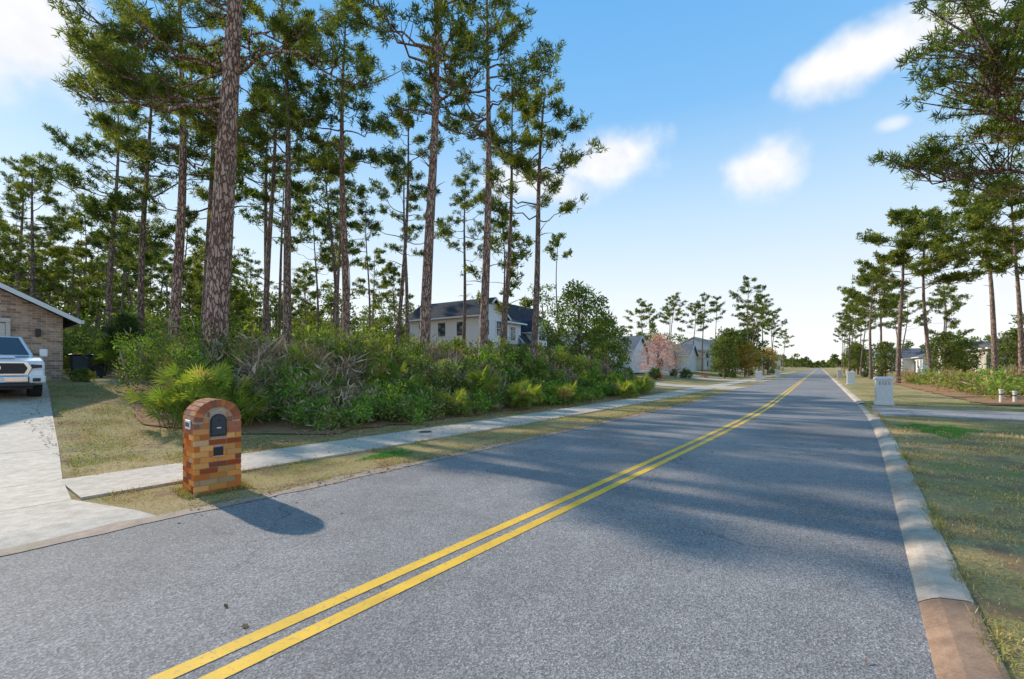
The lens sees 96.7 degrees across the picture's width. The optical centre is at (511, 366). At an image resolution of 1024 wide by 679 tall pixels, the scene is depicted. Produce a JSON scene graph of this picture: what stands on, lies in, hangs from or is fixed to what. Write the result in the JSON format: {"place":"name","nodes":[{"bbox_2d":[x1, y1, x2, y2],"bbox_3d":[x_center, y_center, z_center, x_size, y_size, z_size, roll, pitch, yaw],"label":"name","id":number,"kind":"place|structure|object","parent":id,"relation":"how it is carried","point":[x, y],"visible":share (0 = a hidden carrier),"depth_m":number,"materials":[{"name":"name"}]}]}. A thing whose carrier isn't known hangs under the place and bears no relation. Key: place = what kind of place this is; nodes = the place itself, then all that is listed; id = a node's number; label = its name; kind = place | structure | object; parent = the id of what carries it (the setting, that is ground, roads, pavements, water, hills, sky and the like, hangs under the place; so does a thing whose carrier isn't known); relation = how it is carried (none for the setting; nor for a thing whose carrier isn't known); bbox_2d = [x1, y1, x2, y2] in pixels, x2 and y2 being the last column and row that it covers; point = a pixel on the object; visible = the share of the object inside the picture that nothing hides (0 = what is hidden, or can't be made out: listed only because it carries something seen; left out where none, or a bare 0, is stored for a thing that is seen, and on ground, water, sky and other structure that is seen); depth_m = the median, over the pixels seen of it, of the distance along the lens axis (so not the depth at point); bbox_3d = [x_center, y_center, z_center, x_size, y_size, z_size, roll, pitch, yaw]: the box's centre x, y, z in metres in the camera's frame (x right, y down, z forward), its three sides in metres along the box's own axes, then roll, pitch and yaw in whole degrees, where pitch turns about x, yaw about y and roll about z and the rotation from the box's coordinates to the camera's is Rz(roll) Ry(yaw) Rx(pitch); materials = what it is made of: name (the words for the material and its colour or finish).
{"place":"outdoors","nodes":[
{"label":"outdoors","id":0,"kind":"place"},
{"bbox_2d":[0,382,156,548],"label":"driveway","id":1,"kind":"structure","parent":0,"point":[37,503],"depth_m":6.35,"materials":[{"name":"concrete"}]},
{"bbox_2d":[0,336,47,396],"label":"pickup truck","id":2,"kind":"object","parent":1,"relation":"on","point":[22,366],"visible":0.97,"depth_m":13.26,"materials":[{"name":"white paint"}]},
{"bbox_2d":[60,371,797,499],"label":"sidewalk","id":3,"kind":"structure","parent":0,"point":[86,487],"depth_m":9.30,"materials":[{"name":"concrete"}]},
{"bbox_2d":[0,368,936,678],"bbox_3d":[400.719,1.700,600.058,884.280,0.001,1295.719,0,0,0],"label":"road","id":4,"kind":"structure","parent":0,"point":[766,544],"depth_m":3.80,"materials":[{"name":"grey asphalt"}]},
{"bbox_2d":[147,370,815,678],"bbox_3d":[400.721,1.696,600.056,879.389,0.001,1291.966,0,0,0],"label":"road centre line","id":5,"kind":"object","parent":4,"relation":"on","point":[232,668],"visible":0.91,"depth_m":3.50,"materials":[{"name":"yellow paint"}]},
{"bbox_2d":[822,369,1010,678],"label":"kerb","id":6,"kind":"structure","parent":4,"relation":"on","point":[956,651],"depth_m":3.36,"materials":[{"name":"concrete"}]},
{"bbox_2d":[0,0,1023,361],"label":"sky","id":7,"kind":"structure","parent":0,"point":[740,136],"materials":[{"name":"blue"}]},
{"bbox_2d":[46,367,1023,678],"bbox_3d":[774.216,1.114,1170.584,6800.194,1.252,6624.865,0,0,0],"label":"ground","id":8,"kind":"structure","parent":0,"point":[862,387],"depth_m":8.57,"materials":[{"name":"green plant"}]},
{"bbox_2d":[0,289,62,380],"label":"gable wall","id":9,"kind":"structure","parent":8,"relation":"on","point":[27,318],"depth_m":17.62,"materials":[{"name":"brick"}]},
{"bbox_2d":[0,282,80,327],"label":"roof slope","id":10,"kind":"structure","parent":9,"relation":"on","point":[67,322],"depth_m":18.01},
{"bbox_2d":[0,283,80,323],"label":"rake trim","id":11,"kind":"structure","parent":10,"relation":"attached to","point":[37,302],"depth_m":17.31,"materials":[{"name":"white wood"}]},
{"bbox_2d":[0,164,75,295],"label":"pine tree","id":12,"kind":"object","parent":8,"relation":"on","point":[16,213],"visible":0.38,"depth_m":41.82,"materials":[{"name":"green plant"}]},
{"bbox_2d":[0,153,115,301],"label":"pine tree","id":13,"kind":"object","parent":8,"relation":"on","point":[32,289],"visible":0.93,"depth_m":35.23,"materials":[{"name":"green plant"}]},
{"bbox_2d":[40,239,105,371],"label":"pine tree","id":14,"kind":"object","parent":8,"relation":"on","point":[61,286],"visible":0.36,"depth_m":44.48,"materials":[{"name":"green plant"}]},
{"bbox_2d":[25,211,125,370],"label":"pine tree","id":15,"kind":"object","parent":8,"relation":"on","point":[82,221],"visible":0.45,"depth_m":41.05,"materials":[{"name":"green plant"}]},
{"bbox_2d":[18,99,175,373],"bbox_3d":[-27.097,-8.529,30.239,9.052,18.561,7.824,0,0,45],"label":"pine tree","id":16,"kind":"object","parent":8,"relation":"on","point":[110,240],"visible":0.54,"depth_m":29.96,"materials":[{"name":"green plant"}]},
{"bbox_2d":[72,333,135,370],"bbox_3d":[-19.112,-0.734,21.798,2.459,1.891,3.075,0,0,-10],"label":"saw palmetto","id":17,"kind":"object","parent":8,"relation":"on","point":[105,358],"visible":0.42,"depth_m":21.32,"materials":[{"name":"green plant"}]},
{"bbox_2d":[69,211,167,372],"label":"pine tree","id":18,"kind":"object","parent":8,"relation":"on","point":[117,288],"visible":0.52,"depth_m":37.68,"materials":[{"name":"green plant"}]},
{"bbox_2d":[77,206,159,313],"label":"pine tree","id":19,"kind":"object","parent":8,"relation":"on","point":[91,225],"visible":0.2,"depth_m":43.84,"materials":[{"name":"green plant"}]},
{"bbox_2d":[94,312,153,376],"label":"tree","id":20,"kind":"object","parent":8,"relation":"on","point":[131,322],"visible":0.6,"depth_m":21.56,"materials":[{"name":"green plant"}]},
{"bbox_2d":[36,43,241,374],"bbox_3d":[-19.132,-8.527,24.786,8.622,18.559,7.684,0,0,0],"label":"pine tree","id":21,"kind":"object","parent":8,"relation":"on","point":[116,196],"visible":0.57,"depth_m":24.40,"materials":[{"name":"green plant"}]},
{"bbox_2d":[47,0,303,382],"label":"pine tree","id":22,"kind":"object","parent":8,"relation":"on","point":[102,118],"visible":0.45,"depth_m":18.88,"materials":[{"name":"green plant"}]},
{"bbox_2d":[149,213,204,302],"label":"pine tree","id":23,"kind":"object","parent":8,"relation":"on","point":[193,240],"visible":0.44,"depth_m":47.30,"materials":[{"name":"green plant"}]},
{"bbox_2d":[153,256,202,323],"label":"pine tree","id":24,"kind":"object","parent":8,"relation":"on","point":[186,299],"visible":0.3,"depth_m":52.19,"materials":[{"name":"green plant"}]},
{"bbox_2d":[103,32,291,333],"bbox_3d":[-17.528,-9.291,26.815,7.924,20.089,6.699,0,0,0],"label":"pine tree","id":25,"kind":"object","parent":8,"relation":"on","point":[207,195],"visible":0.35,"depth_m":25.83,"materials":[{"name":"green plant"}]},
{"bbox_2d":[136,359,260,429],"bbox_3d":[-7.927,0.631,11.687,2.789,1.831,3.004,0,0,-29],"label":"saw palmetto","id":26,"kind":"object","parent":8,"relation":"on","point":[218,378],"visible":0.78,"depth_m":11.27,"materials":[{"name":"green plant"}]},
{"bbox_2d":[168,251,237,315],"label":"pine tree","id":27,"kind":"object","parent":8,"relation":"on","point":[195,272],"visible":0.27,"depth_m":37.80,"materials":[{"name":"green plant"}]},
{"bbox_2d":[169,398,253,499],"bbox_3d":[-4.160,1.121,6.322,0.771,1.359,0.862,0,0,40],"label":"brick mailbox","id":28,"kind":"object","parent":8,"relation":"on","point":[211,446],"visible":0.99,"depth_m":6.13,"materials":[{"name":"brown brick"}]},
{"bbox_2d":[183,230,254,312],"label":"pine tree","id":29,"kind":"object","parent":8,"relation":"on","point":[236,262],"visible":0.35,"depth_m":35.66,"materials":[{"name":"green plant"}]},
{"bbox_2d":[51,0,417,368],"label":"pine tree","id":30,"kind":"object","parent":8,"relation":"on","point":[134,82],"visible":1,"depth_m":14.30,"materials":[{"name":"green plant"}]},
{"bbox_2d":[231,256,273,322],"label":"pine tree","id":31,"kind":"object","parent":8,"relation":"on","point":[257,271],"visible":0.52,"depth_m":75.59,"materials":[{"name":"green plant"}]},
{"bbox_2d":[208,67,317,337],"bbox_3d":[-16.020,-9.112,29.678,6.607,19.780,7.294,0,0,-19],"label":"pine tree","id":32,"kind":"object","parent":8,"relation":"on","point":[301,149],"visible":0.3,"depth_m":30.09,"materials":[{"name":"green plant"}]},
{"bbox_2d":[189,0,351,346],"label":"pine tree","id":33,"kind":"object","parent":8,"relation":"on","point":[285,64],"visible":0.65,"depth_m":21.89,"materials":[{"name":"green plant"}]},
{"bbox_2d":[192,38,348,350],"bbox_3d":[-12.510,-8.514,24.357,6.146,18.553,5.927,0,0,0],"label":"pine tree","id":34,"kind":"object","parent":8,"relation":"on","point":[265,170],"visible":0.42,"depth_m":25.01,"materials":[{"name":"green plant"}]},
{"bbox_2d":[238,165,318,339],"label":"pine tree","id":35,"kind":"object","parent":8,"relation":"on","point":[246,215],"visible":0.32,"depth_m":41.78,"materials":[{"name":"green plant"}]},
{"bbox_2d":[52,295,530,372],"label":"understory shrubs","id":36,"kind":"object","parent":8,"relation":"on","point":[73,339],"visible":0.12,"depth_m":28.88,"materials":[{"name":"green plant"}]},
{"bbox_2d":[266,341,333,378],"bbox_3d":[-7.094,-0.055,15.307,2.283,1.756,2.856,0,0,-13],"label":"saw palmetto","id":37,"kind":"object","parent":8,"relation":"on","point":[293,350],"visible":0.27,"depth_m":15.15,"materials":[{"name":"green plant"}]},
{"bbox_2d":[270,260,330,334],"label":"pine tree","id":38,"kind":"object","parent":8,"relation":"on","point":[304,271],"visible":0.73,"depth_m":56.36,"materials":[{"name":"green plant"}]},
{"bbox_2d":[282,274,323,332],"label":"pine tree","id":39,"kind":"object","parent":8,"relation":"on","point":[294,299],"visible":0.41,"depth_m":59.02,"materials":[{"name":"green plant"}]},
{"bbox_2d":[272,210,341,337],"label":"pine tree","id":40,"kind":"object","parent":8,"relation":"on","point":[303,239],"visible":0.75,"depth_m":38.73,"materials":[{"name":"green plant"}]},
{"bbox_2d":[248,1,405,345],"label":"pine tree","id":41,"kind":"object","parent":8,"relation":"on","point":[341,104],"visible":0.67,"depth_m":23.36,"materials":[{"name":"green plant"}]},
{"bbox_2d":[275,134,382,336],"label":"pine tree","id":42,"kind":"object","parent":8,"relation":"on","point":[329,214],"visible":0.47,"depth_m":34.56,"materials":[{"name":"green plant"}]},
{"bbox_2d":[306,132,370,337],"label":"pine tree","id":43,"kind":"object","parent":8,"relation":"on","point":[361,190],"visible":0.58,"depth_m":29.66,"materials":[{"name":"green plant"}]},
{"bbox_2d":[299,200,380,338],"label":"pine tree","id":44,"kind":"object","parent":8,"relation":"on","point":[360,244],"visible":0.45,"depth_m":52.46,"materials":[{"name":"green plant"}]},
{"bbox_2d":[63,371,648,433],"bbox_3d":[-26.140,1.059,43.440,74.379,1.202,27.536,0,0,40],"label":"pine straw bed","id":45,"kind":"object","parent":8,"relation":"on","point":[265,426],"visible":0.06,"depth_m":12.53,"materials":[{"name":"brown plant"}]},
{"bbox_2d":[119,360,219,419],"bbox_3d":[-8.810,0.604,12.345,2.856,1.756,2.283,0,0,-27],"label":"saw palmetto","id":46,"kind":"object","parent":45,"relation":"on","point":[169,378],"visible":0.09,"depth_m":11.92,"materials":[{"name":"green plant"}]},
{"bbox_2d":[200,375,273,426],"bbox_3d":[-7.392,0.863,12.146,2.306,1.418,1.844,0,0,19],"label":"saw palmetto","id":47,"kind":"object","parent":45,"relation":"on","point":[241,395],"visible":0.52,"depth_m":11.91,"materials":[{"name":"green plant"}]},
{"bbox_2d":[262,360,341,409],"bbox_3d":[-6.595,0.517,14.165,2.108,1.620,2.636,0,0,41],"label":"saw palmetto","id":48,"kind":"object","parent":45,"relation":"on","point":[314,376],"visible":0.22,"depth_m":14.22,"materials":[{"name":"green plant"}]},
{"bbox_2d":[505,380,543,407],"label":"saw palmetto","id":49,"kind":"object","parent":45,"relation":"on","point":[530,396],"visible":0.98,"depth_m":17.81,"materials":[{"name":"green plant"}]},
{"bbox_2d":[351,199,382,335],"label":"pine tree","id":50,"kind":"object","parent":8,"relation":"on","point":[365,220],"visible":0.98,"depth_m":32.81,"materials":[{"name":"green plant"}]},
{"bbox_2d":[351,248,398,326],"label":"pine tree","id":51,"kind":"object","parent":8,"relation":"on","point":[383,271],"visible":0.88,"depth_m":56.48,"materials":[{"name":"green plant"}]},
{"bbox_2d":[110,304,649,430],"bbox_3d":[-0.930,-0.111,22.913,10.356,4.021,28.328,0,0,40],"label":"shrub thicket","id":52,"kind":"object","parent":8,"relation":"on","point":[448,366],"visible":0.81,"depth_m":15.41,"materials":[{"name":"green plant"}]},
{"bbox_2d":[357,356,421,396],"bbox_3d":[-4.227,0.320,15.946,2.416,1.485,1.932,0,0,-21],"label":"saw palmetto","id":53,"kind":"object","parent":8,"relation":"on","point":[379,371],"visible":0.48,"depth_m":15.72,"materials":[{"name":"green plant"}]},
{"bbox_2d":[364,262,414,328],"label":"pine tree","id":54,"kind":"object","parent":8,"relation":"on","point":[394,270],"visible":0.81,"depth_m":54.54,"materials":[{"name":"green plant"}]},
{"bbox_2d":[0,372,799,555],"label":"road edge soil","id":55,"kind":"structure","parent":8,"relation":"on","point":[111,527],"depth_m":5.71,"materials":[{"name":"brown soil"}]},
{"bbox_2d":[354,143,455,342],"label":"pine tree","id":56,"kind":"object","parent":8,"relation":"on","point":[382,193],"visible":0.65,"depth_m":37.56,"materials":[{"name":"green plant"}]},
{"bbox_2d":[366,78,465,350],"bbox_3d":[-6.046,-7.734,27.322,5.409,17.476,5.811,0,0,-29],"label":"pine tree","id":57,"kind":"object","parent":8,"relation":"on","point":[394,173],"visible":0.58,"depth_m":26.83,"materials":[{"name":"green plant"}]},
{"bbox_2d":[332,0,536,375],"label":"pine tree","id":58,"kind":"object","parent":8,"relation":"on","point":[435,50],"visible":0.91,"depth_m":19.79,"materials":[{"name":"green plant"}]},
{"bbox_2d":[433,387,473,415],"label":"saw palmetto","id":59,"kind":"object","parent":8,"relation":"on","point":[462,397],"visible":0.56,"depth_m":15.40,"materials":[{"name":"green plant"}]},
{"bbox_2d":[434,170,508,343],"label":"pine tree","id":60,"kind":"object","parent":8,"relation":"on","point":[444,227],"visible":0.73,"depth_m":36.02,"materials":[{"name":"green plant"}]},
{"bbox_2d":[391,0,566,369],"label":"pine tree","id":61,"kind":"object","parent":8,"relation":"on","point":[512,72],"visible":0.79,"depth_m":21.65,"materials":[{"name":"green plant"}]},
{"bbox_2d":[460,365,503,394],"bbox_3d":[-1.202,0.479,17.765,1.756,1.350,2.196,0,0,-39],"label":"saw palmetto","id":62,"kind":"object","parent":8,"relation":"on","point":[477,378],"visible":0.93,"depth_m":17.39,"materials":[{"name":"green plant"}]},
{"bbox_2d":[403,297,566,357],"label":"white farmhouse","id":63,"kind":"object","parent":8,"relation":"on","point":[447,320],"visible":0.49,"depth_m":44.21,"materials":[{"name":"paint"}]},
{"bbox_2d":[460,206,542,343],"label":"pine tree","id":64,"kind":"object","parent":8,"relation":"on","point":[496,241],"visible":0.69,"depth_m":31.36,"materials":[{"name":"green plant"}]},
{"bbox_2d":[454,87,560,343],"bbox_3d":[-0.088,-7.935,28.646,6.277,18.764,5.232,0,0,20],"label":"pine tree","id":65,"kind":"object","parent":8,"relation":"on","point":[506,117],"visible":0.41,"depth_m":27.84,"materials":[{"name":"green plant"}]},
{"bbox_2d":[0,234,1023,368],"bbox_3d":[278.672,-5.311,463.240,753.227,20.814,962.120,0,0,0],"label":"distant tree line","id":66,"kind":"object","parent":8,"relation":"on","point":[385,321],"visible":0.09,"depth_m":75.21,"materials":[{"name":"green plant"}]},
{"bbox_2d":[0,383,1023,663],"bbox_3d":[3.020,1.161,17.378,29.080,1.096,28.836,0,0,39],"label":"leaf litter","id":67,"kind":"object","parent":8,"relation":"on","point":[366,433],"visible":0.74,"depth_m":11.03,"materials":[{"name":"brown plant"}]},
{"bbox_2d":[472,72,608,372],"bbox_3d":[1.125,-7.028,24.433,6.844,17.629,5.468,0,0,-23],"label":"pine tree","id":68,"kind":"object","parent":8,"relation":"on","point":[521,162],"visible":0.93,"depth_m":23.85,"materials":[{"name":"green plant"}]},
{"bbox_2d":[543,232,573,343],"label":"pine tree","id":69,"kind":"object","parent":8,"relation":"on","point":[555,242],"visible":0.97,"depth_m":38.52,"materials":[{"name":"green plant"}]},
{"bbox_2d":[547,380,583,404],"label":"saw palmetto","id":70,"kind":"object","parent":8,"relation":"on","point":[563,391],"visible":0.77,"depth_m":20.08,"materials":[{"name":"green plant"}]},
{"bbox_2d":[538,279,619,363],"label":"magnolia tree","id":71,"kind":"object","parent":8,"relation":"on","point":[572,293],"visible":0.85,"depth_m":33.28,"materials":[{"name":"green plant"}]},
{"bbox_2d":[584,315,631,371],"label":"magnolia tree","id":72,"kind":"object","parent":8,"relation":"on","point":[622,354],"visible":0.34,"depth_m":36.60,"materials":[{"name":"green plant"}]},
{"bbox_2d":[613,378,640,398],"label":"saw palmetto","id":73,"kind":"object","parent":8,"relation":"on","point":[626,388],"visible":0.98,"depth_m":24.30,"materials":[{"name":"green plant"}]},
{"bbox_2d":[623,298,656,336],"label":"pine tree","id":74,"kind":"object","parent":8,"relation":"on","point":[642,304],"visible":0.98,"depth_m":94.75,"materials":[{"name":"green plant"}]},
{"bbox_2d":[632,332,681,378],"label":"pink blossom tree","id":75,"kind":"object","parent":8,"relation":"on","point":[657,361],"visible":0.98,"depth_m":50.76,"materials":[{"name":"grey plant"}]},
{"bbox_2d":[646,340,698,371],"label":"white cottage","id":76,"kind":"structure","parent":8,"relation":"on","point":[692,352],"depth_m":74.88,"materials":[{"name":"paint"}]},
{"bbox_2d":[688,292,721,371],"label":"pine tree","id":77,"kind":"object","parent":8,"relation":"on","point":[698,307],"visible":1,"depth_m":86.83,"materials":[{"name":"green plant"}]},
{"bbox_2d":[705,335,740,377],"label":"oak tree","id":78,"kind":"object","parent":8,"relation":"on","point":[723,353],"visible":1,"depth_m":64.50,"materials":[{"name":"green plant"}]},
{"bbox_2d":[708,326,748,370],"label":"oak tree","id":79,"kind":"object","parent":8,"relation":"on","point":[726,332],"visible":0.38,"depth_m":76.75,"materials":[{"name":"green plant"}]},
{"bbox_2d":[728,275,765,375],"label":"pine tree","id":80,"kind":"object","parent":8,"relation":"on","point":[758,287],"visible":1,"depth_m":78.21,"materials":[{"name":"green plant"}]},
{"bbox_2d":[728,339,766,376],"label":"autumn tree","id":81,"kind":"object","parent":8,"relation":"on","point":[750,348],"visible":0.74,"depth_m":75.12,"materials":[{"name":"green plant"}]},
{"bbox_2d":[733,326,769,372],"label":"oak tree","id":82,"kind":"object","parent":8,"relation":"on","point":[743,332],"visible":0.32,"depth_m":88.62,"materials":[{"name":"green plant"}]},
{"bbox_2d":[738,294,772,375],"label":"pine tree","id":83,"kind":"object","parent":8,"relation":"on","point":[760,317],"visible":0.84,"depth_m":85.64,"materials":[{"name":"green plant"}]},
{"bbox_2d":[841,342,868,374],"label":"oak tree","id":84,"kind":"object","parent":8,"relation":"on","point":[857,348],"visible":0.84,"depth_m":88.71,"materials":[{"name":"green plant"}]},
{"bbox_2d":[837,261,908,378],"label":"pine tree","id":85,"kind":"object","parent":8,"relation":"on","point":[885,302],"visible":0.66,"depth_m":60.02,"materials":[{"name":"green plant"}]},
{"bbox_2d":[845,265,907,367],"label":"pine tree","id":86,"kind":"object","parent":8,"relation":"on","point":[875,291],"visible":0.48,"depth_m":64.63,"materials":[{"name":"green plant"}]},
{"bbox_2d":[873,377,894,404],"bbox_3d":[16.142,1.038,19.756,0.680,1.225,0.800,0,0,35],"label":"stucco mailbox","id":87,"kind":"object","parent":8,"relation":"on","point":[883,390],"visible":0.97,"depth_m":19.48,"materials":[{"name":"white paint"}]},
{"bbox_2d":[864,340,904,376],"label":"oak tree","id":88,"kind":"object","parent":8,"relation":"on","point":[885,347],"visible":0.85,"depth_m":59.96,"materials":[{"name":"green plant"}]},
{"bbox_2d":[882,290,932,358],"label":"pine tree","id":89,"kind":"object","parent":8,"relation":"on","point":[911,304],"visible":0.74,"depth_m":69.38,"materials":[{"name":"green plant"}]},
{"bbox_2d":[852,207,974,382],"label":"pine tree","id":90,"kind":"object","parent":8,"relation":"on","point":[901,217],"visible":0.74,"depth_m":43.83,"materials":[{"name":"green plant"}]},
{"bbox_2d":[885,205,986,372],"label":"pine tree","id":91,"kind":"object","parent":8,"relation":"on","point":[924,260],"visible":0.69,"depth_m":41.87,"materials":[{"name":"green plant"}]},
{"bbox_2d":[867,0,1023,202],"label":"pine tree","id":92,"kind":"object","parent":8,"relation":"on","point":[995,63],"visible":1,"depth_m":14.10,"materials":[{"name":"green plant"}]},
{"bbox_2d":[915,283,975,335],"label":"pine tree","id":93,"kind":"object","parent":8,"relation":"on","point":[948,312],"visible":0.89,"depth_m":62.11,"materials":[{"name":"green plant"}]},
{"bbox_2d":[921,330,972,377],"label":"oak tree","id":94,"kind":"object","parent":8,"relation":"on","point":[944,361],"visible":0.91,"depth_m":46.00,"materials":[{"name":"green plant"}]},
{"bbox_2d":[892,362,1023,398],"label":"shrub thicket","id":95,"kind":"object","parent":8,"relation":"on","point":[1009,380],"visible":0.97,"depth_m":28.37,"materials":[{"name":"green plant"}]},
{"bbox_2d":[893,382,1023,404],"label":"pine straw bed","id":96,"kind":"object","parent":8,"relation":"on","point":[985,400],"visible":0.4,"depth_m":24.13,"materials":[{"name":"brown plant"}]},
{"bbox_2d":[946,336,984,371],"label":"oak tree","id":97,"kind":"object","parent":8,"relation":"on","point":[974,356],"visible":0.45,"depth_m":49.38,"materials":[{"name":"green plant"}]},
{"bbox_2d":[910,175,1023,375],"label":"pine tree","id":98,"kind":"object","parent":8,"relation":"on","point":[929,221],"visible":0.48,"depth_m":36.30,"materials":[{"name":"green plant"}]},
{"bbox_2d":[928,175,1023,373],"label":"pine tree","id":99,"kind":"object","parent":8,"relation":"on","point":[1005,241],"visible":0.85,"depth_m":33.02,"materials":[{"name":"green plant"}]},
{"bbox_2d":[986,326,1023,369],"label":"oak tree","id":100,"kind":"object","parent":8,"relation":"on","point":[1009,347],"visible":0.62,"depth_m":42.29,"materials":[{"name":"green plant"}]},
{"bbox_2d":[872,405,1023,421],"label":"driveway","id":101,"kind":"structure","parent":0,"point":[958,414],"depth_m":15.58,"materials":[{"name":"grey concrete"}]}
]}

